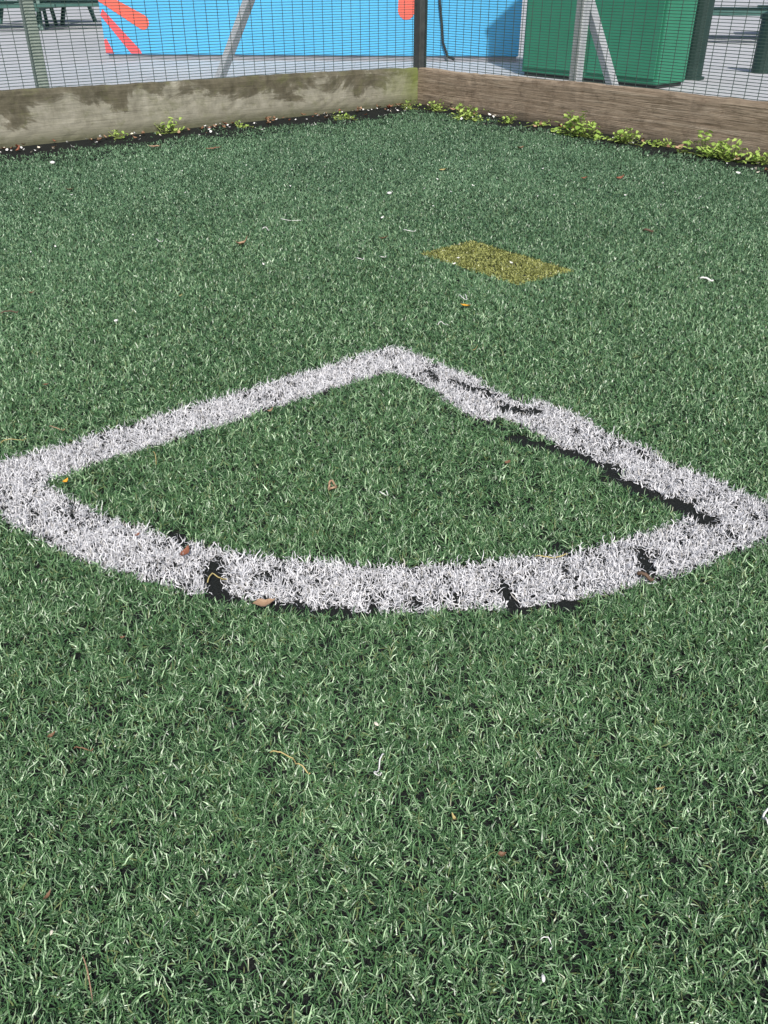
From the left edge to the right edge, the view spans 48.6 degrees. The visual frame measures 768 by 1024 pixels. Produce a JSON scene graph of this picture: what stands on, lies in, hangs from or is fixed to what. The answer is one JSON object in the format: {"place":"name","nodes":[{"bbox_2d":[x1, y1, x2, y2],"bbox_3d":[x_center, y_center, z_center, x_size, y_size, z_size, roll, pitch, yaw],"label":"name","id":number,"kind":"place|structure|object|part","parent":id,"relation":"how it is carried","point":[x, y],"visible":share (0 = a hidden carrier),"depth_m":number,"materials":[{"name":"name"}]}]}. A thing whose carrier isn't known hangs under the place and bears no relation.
{"place":"outdoors","nodes":[
{"label":"outdoors","id":0,"kind":"place"},
{"bbox_2d":[0,0,767,100],"bbox_3d":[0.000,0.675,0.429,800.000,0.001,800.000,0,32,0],"label":"ground","id":1,"kind":"structure","parent":0,"point":[82,52],"depth_m":8.85,"materials":[{"name":"concrete"}]},
{"bbox_2d":[0,1,60,29],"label":"picnic table","id":2,"kind":"object","parent":1,"relation":"on","point":[38,5],"visible":0.56,"depth_m":13.84,"materials":[{"name":"green paint"}]},
{"bbox_2d":[0,0,97,24],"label":"picnic table","id":3,"kind":"object","parent":1,"relation":"on","point":[62,19],"visible":0.24,"depth_m":15.50,"materials":[{"name":"green paint"}]},
{"bbox_2d":[14,1,98,28],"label":"picnic table","id":4,"kind":"object","parent":1,"relation":"on","point":[95,3],"visible":0.13,"depth_m":14.16,"materials":[{"name":"green paint"}]},
{"bbox_2d":[0,67,417,148],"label":"timber kickboard","id":5,"kind":"object","parent":1,"relation":"on","point":[32,116],"visible":0.98,"depth_m":5.07,"materials":[{"name":"brown stained mossy wood"}]},
{"bbox_2d":[0,0,427,89],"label":"wire fence","id":6,"kind":"object","parent":1,"relation":"on","point":[33,39],"visible":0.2,"depth_m":5.09,"materials":[{"name":"metal"}]},
{"bbox_2d":[98,0,522,61],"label":"painted container","id":7,"kind":"object","parent":1,"relation":"on","point":[150,5],"visible":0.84,"depth_m":8.97,"materials":[{"name":"blue metal"}]},
{"bbox_2d":[0,104,767,1023],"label":"pitch base","id":8,"kind":"object","parent":1,"relation":"on","point":[214,584],"visible":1,"depth_m":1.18,"materials":[{"name":"plastic"}]},
{"bbox_2d":[43,888,50,899],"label":"fallen leaf","id":9,"kind":"object","parent":8,"relation":"on","point":[46,895],"visible":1,"depth_m":0.86,"materials":[{"name":"brown plant"}]},
{"bbox_2d":[82,954,92,999],"bbox_3d":[-0.274,0.430,0.787,0.003,0.009,0.048,-15,35,-22],"label":"loose fibre","id":10,"kind":"object","parent":8,"relation":"on","point":[88,977],"visible":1,"depth_m":0.79,"materials":[{"name":"beige plant"}]},
{"bbox_2d":[108,130,127,139],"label":"weed","id":11,"kind":"object","parent":8,"relation":"on","point":[116,135],"visible":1,"depth_m":4.81,"materials":[{"name":"green plant"}]},
{"bbox_2d":[156,117,184,133],"bbox_3d":[-1.259,-2.264,4.974,0.187,0.082,0.208,0,32,0],"label":"weed","id":12,"kind":"object","parent":8,"relation":"on","point":[169,124],"visible":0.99,"depth_m":4.97,"materials":[{"name":"green plant"}]},
{"bbox_2d":[207,573,226,582],"bbox_3d":[-0.255,0.102,1.306,0.031,0.010,0.022,0,32,0],"label":"loose fibre","id":13,"kind":"object","parent":8,"relation":"on","point":[216,576],"visible":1,"depth_m":1.31,"materials":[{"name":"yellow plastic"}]},
{"bbox_2d":[235,235,247,244],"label":"fallen leaf","id":14,"kind":"object","parent":8,"relation":"on","point":[241,242],"visible":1,"depth_m":2.90,"materials":[{"name":"beige plant"}]},
{"bbox_2d":[235,120,253,127],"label":"weed","id":15,"kind":"object","parent":8,"relation":"on","point":[242,126],"visible":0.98,"depth_m":5.15,"materials":[{"name":"green plant"}]},
{"bbox_2d":[252,598,274,606],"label":"fallen leaf","id":16,"kind":"object","parent":8,"relation":"on","point":[262,602],"visible":1,"depth_m":1.25,"materials":[{"name":"beige plant"}]},
{"bbox_2d":[269,750,310,773],"bbox_3d":[-0.108,0.293,1.004,0.060,0.010,0.012,18,37,26],"label":"loose fibre","id":17,"kind":"object","parent":8,"relation":"on","point":[290,757],"visible":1,"depth_m":1.01,"materials":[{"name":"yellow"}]},
{"bbox_2d":[327,479,336,490],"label":"curled leaf","id":18,"kind":"object","parent":8,"relation":"on","point":[329,488],"visible":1,"depth_m":1.54,"materials":[{"name":"beige plant"}]},
{"bbox_2d":[333,111,357,119],"bbox_3d":[-0.253,-2.542,5.453,0.174,0.039,0.199,0,32,0],"label":"weed","id":19,"kind":"object","parent":8,"relation":"on","point":[348,115],"visible":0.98,"depth_m":5.44,"materials":[{"name":"green plant"}]},
{"bbox_2d":[373,753,383,775],"bbox_3d":[-0.003,0.297,0.997,0.009,0.010,0.035,12,34,18],"label":"loose fibre","id":20,"kind":"object","parent":8,"relation":"on","point":[375,772],"visible":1,"depth_m":1.00,"materials":[{"name":"white plastic"}]},
{"bbox_2d":[0,345,767,614],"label":"corner marking","id":21,"kind":"object","parent":8,"relation":"on","point":[340,377],"visible":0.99,"depth_m":1.43,"materials":[{"name":"white plastic"}]},
{"bbox_2d":[180,545,188,555],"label":"fallen leaf","id":22,"kind":"object","parent":21,"relation":"on","point":[185,551],"visible":1,"depth_m":1.35,"materials":[{"name":"orange plant"}]},
{"bbox_2d":[535,553,567,557],"bbox_3d":[0.266,0.071,1.346,0.054,0.010,0.010,-4,33,-7],"label":"loose fibre","id":23,"kind":"object","parent":21,"relation":"on","point":[552,557],"visible":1,"depth_m":1.35,"materials":[{"name":"beige plastic"}]},
{"bbox_2d":[636,571,653,581],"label":"fallen leaf","id":24,"kind":"object","parent":21,"relation":"on","point":[647,576],"visible":1,"depth_m":1.30,"materials":[{"name":"brown plant"}]},
{"bbox_2d":[402,99,421,109],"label":"weed","id":25,"kind":"object","parent":8,"relation":"on","point":[406,106],"visible":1,"depth_m":5.84,"materials":[{"name":"green plant"}]},
{"bbox_2d":[419,99,451,111],"bbox_3d":[0.384,-2.779,5.798,0.241,0.069,0.168,-19,37,-27],"label":"weed","id":26,"kind":"object","parent":8,"relation":"on","point":[436,107],"visible":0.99,"depth_m":5.79,"materials":[{"name":"green plant"}]},
{"bbox_2d":[450,103,488,120],"bbox_3d":[0.542,-2.567,5.442,0.278,0.092,0.296,0,32,0],"label":"weed","id":27,"kind":"object","parent":8,"relation":"on","point":[468,113],"visible":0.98,"depth_m":5.43,"materials":[{"name":"green plant"}]},
{"bbox_2d":[422,240,572,285],"bbox_3d":[0.357,-0.815,2.757,0.270,0.012,0.470,-24,39,-32],"label":"yellow turf patch","id":28,"kind":"object","parent":8,"relation":"on","point":[461,250],"visible":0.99,"depth_m":2.75,"materials":[{"name":"yellow plastic"}]},
{"bbox_2d":[498,851,506,856],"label":"fallen leaf","id":29,"kind":"object","parent":8,"relation":"on","point":[500,853],"visible":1,"depth_m":0.90,"materials":[{"name":"brown plant"}]},
{"bbox_2d":[498,114,519,123],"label":"weed","id":30,"kind":"object","parent":8,"relation":"on","point":[508,120],"visible":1,"depth_m":5.30,"materials":[{"name":"green plant"}]},
{"bbox_2d":[524,120,550,126],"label":"weed","id":31,"kind":"object","parent":8,"relation":"on","point":[538,122],"visible":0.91,"depth_m":5.19,"materials":[{"name":"green plant"}]},
{"bbox_2d":[540,936,552,949],"bbox_3d":[0.157,0.413,0.815,0.009,0.009,0.014,-24,40,-33],"label":"loose fibre","id":32,"kind":"object","parent":8,"relation":"on","point":[549,940],"visible":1,"depth_m":0.82,"materials":[{"name":"white plastic"}]},
{"bbox_2d":[551,111,608,140],"bbox_3d":[1.108,-2.215,4.841,0.218,0.142,0.407,-28,42,-36],"label":"weed","id":33,"kind":"object","parent":8,"relation":"on","point":[578,127],"visible":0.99,"depth_m":4.84,"materials":[{"name":"green plant"}]},
{"bbox_2d":[594,127,650,146],"bbox_3d":[1.317,-2.081,4.681,0.327,0.089,0.216,22,39,31],"label":"weed","id":34,"kind":"object","parent":8,"relation":"on","point":[622,138],"visible":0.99,"depth_m":4.67,"materials":[{"name":"green plant"}]},
{"bbox_2d":[643,138,675,147],"bbox_3d":[1.521,-1.994,4.592,0.239,0.040,0.127,-11,34,-17],"label":"weed","id":35,"kind":"object","parent":8,"relation":"on","point":[661,144],"visible":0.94,"depth_m":4.60,"materials":[{"name":"green plant"}]},
{"bbox_2d":[672,130,753,162],"bbox_3d":[1.680,-1.856,4.293,0.216,0.124,0.433,-16,36,-24],"label":"weed","id":36,"kind":"object","parent":8,"relation":"on","point":[709,151],"visible":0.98,"depth_m":4.28,"materials":[{"name":"green plant"}]},
{"bbox_2d":[744,147,767,164],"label":"weed","id":37,"kind":"object","parent":8,"relation":"on","point":[755,158],"visible":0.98,"depth_m":4.17,"materials":[{"name":"green plant"}]},
{"bbox_2d":[762,808,767,824],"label":"loose fibre","id":38,"kind":"object","parent":8,"relation":"on","point":[763,815],"visible":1,"depth_m":0.94,"materials":[{"name":"white plastic"}]},
{"bbox_2d":[417,67,767,159],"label":"timber kickboard","id":39,"kind":"object","parent":1,"relation":"on","point":[676,118],"visible":0.95,"depth_m":4.88,"materials":[{"name":"brown wood"}]},
{"bbox_2d":[424,0,767,100],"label":"wire fence","id":40,"kind":"object","parent":1,"relation":"on","point":[587,15],"visible":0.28,"depth_m":4.97,"materials":[{"name":"metal"}]},
{"bbox_2d":[522,0,697,88],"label":"steel cabinet","id":41,"kind":"object","parent":1,"relation":"on","point":[546,8],"visible":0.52,"depth_m":6.96,"materials":[{"name":"green metal"}]},
{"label":"door","id":42,"kind":"part","parent":41,"relation":"part of","materials":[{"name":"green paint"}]},
{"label":"door","id":43,"kind":"part","parent":41,"relation":"part of","materials":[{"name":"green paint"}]},
{"bbox_2d":[685,0,714,79],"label":"dark post","id":44,"kind":"object","parent":1,"relation":"on","point":[700,25],"visible":0.49,"depth_m":7.33,"materials":[{"name":"green metal"}]},
{"bbox_2d":[713,7,767,15],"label":"picnic table","id":45,"kind":"object","parent":1,"relation":"on","point":[742,12],"visible":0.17,"depth_m":11.13,"materials":[{"name":"green paint"}]},
{"bbox_2d":[751,11,767,73],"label":"bollard","id":46,"kind":"object","parent":1,"relation":"on","point":[762,28],"visible":0.64,"depth_m":7.86,"materials":[{"name":"green metal"}]}
]}

